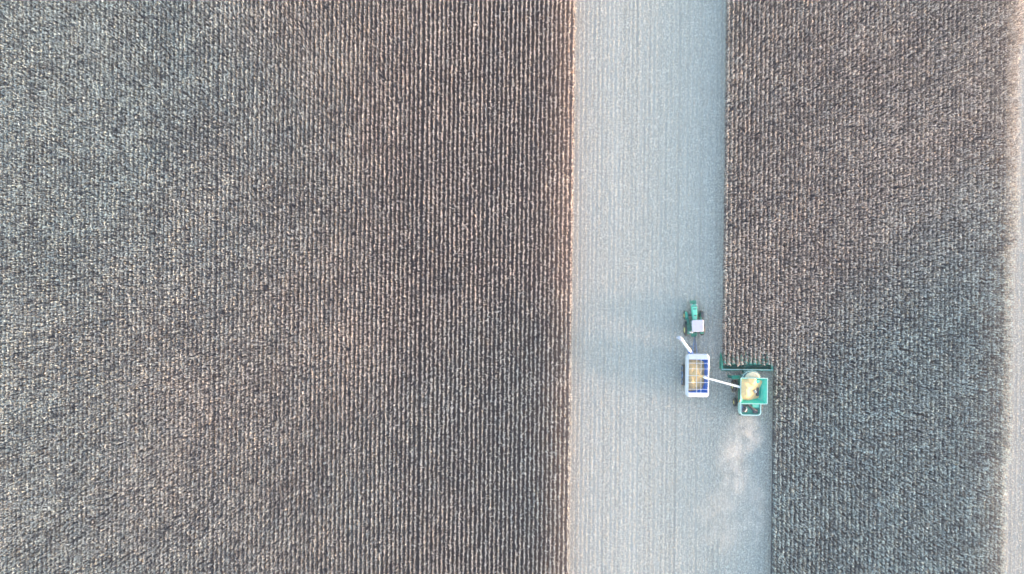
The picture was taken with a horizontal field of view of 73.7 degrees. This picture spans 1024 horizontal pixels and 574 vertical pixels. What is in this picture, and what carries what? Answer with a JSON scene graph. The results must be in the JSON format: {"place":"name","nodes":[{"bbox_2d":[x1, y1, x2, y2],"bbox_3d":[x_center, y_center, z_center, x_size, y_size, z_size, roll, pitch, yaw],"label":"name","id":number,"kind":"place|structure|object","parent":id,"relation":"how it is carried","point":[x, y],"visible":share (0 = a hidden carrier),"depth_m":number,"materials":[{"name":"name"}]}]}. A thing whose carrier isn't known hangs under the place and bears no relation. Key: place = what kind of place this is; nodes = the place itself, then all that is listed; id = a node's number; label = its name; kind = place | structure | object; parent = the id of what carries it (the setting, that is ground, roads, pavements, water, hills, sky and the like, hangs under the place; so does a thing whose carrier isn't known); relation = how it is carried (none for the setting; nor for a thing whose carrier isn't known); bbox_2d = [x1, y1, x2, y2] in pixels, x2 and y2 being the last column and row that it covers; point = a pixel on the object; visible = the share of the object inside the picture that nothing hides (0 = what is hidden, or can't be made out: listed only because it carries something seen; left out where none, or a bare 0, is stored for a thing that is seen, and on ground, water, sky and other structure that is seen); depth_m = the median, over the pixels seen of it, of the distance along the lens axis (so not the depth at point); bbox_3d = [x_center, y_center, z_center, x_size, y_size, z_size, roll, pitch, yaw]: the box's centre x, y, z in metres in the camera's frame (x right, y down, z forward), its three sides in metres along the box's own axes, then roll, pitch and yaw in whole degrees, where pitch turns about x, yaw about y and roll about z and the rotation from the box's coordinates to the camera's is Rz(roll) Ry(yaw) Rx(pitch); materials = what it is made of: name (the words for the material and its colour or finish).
{"place":"outdoors","nodes":[
{"label":"outdoors","id":0,"kind":"place"},
{"bbox_2d":[0,0,1007,573],"bbox_3d":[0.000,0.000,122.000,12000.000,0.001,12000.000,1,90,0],"label":"ground","id":1,"kind":"structure","parent":0,"point":[548,262],"depth_m":122.00,"materials":[{"name":"brown plant"}]},
{"bbox_2d":[0,0,576,573],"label":"corn crop","id":2,"kind":"object","parent":1,"relation":"on","point":[146,150],"visible":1,"depth_m":120.38,"materials":[{"name":"brown plant"}]},
{"bbox_2d":[721,0,1023,573],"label":"corn crop","id":3,"kind":"object","parent":1,"relation":"on","point":[987,400],"visible":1,"depth_m":120.41,"materials":[{"name":"brown plant"}]},
{"bbox_2d":[568,0,772,573],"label":"harvested ground","id":4,"kind":"structure","parent":0,"point":[654,488],"depth_m":122.00,"materials":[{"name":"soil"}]},
{"bbox_2d":[676,336,708,396],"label":"grain cart","id":5,"kind":"object","parent":4,"relation":"on","point":[704,390],"visible":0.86,"depth_m":118.73,"materials":[{"name":"paint"}]},
{"bbox_2d":[688,359,704,390],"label":"grain heap","id":6,"kind":"object","parent":5,"relation":"in","point":[696,365],"visible":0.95,"depth_m":119.25,"materials":[{"name":"beige food"}]},
{"bbox_2d":[683,300,704,336],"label":"tractor","id":7,"kind":"object","parent":4,"relation":"on","point":[693,326],"visible":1,"depth_m":120.07,"materials":[{"name":"green paint"}]},
{"bbox_2d":[703,352,772,415],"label":"combine harvester","id":8,"kind":"object","parent":4,"relation":"on","point":[753,407],"visible":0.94,"depth_m":118.95,"materials":[{"name":"green paint"}]},
{"bbox_2d":[739,378,761,401],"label":"grain heap","id":9,"kind":"object","parent":8,"relation":"in","point":[749,386],"visible":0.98,"depth_m":117.84,"materials":[{"name":"yellow food"}]},
{"bbox_2d":[1001,0,1023,573],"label":"harvested ground","id":10,"kind":"structure","parent":0,"point":[1017,488],"depth_m":122.00,"materials":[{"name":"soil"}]}
]}

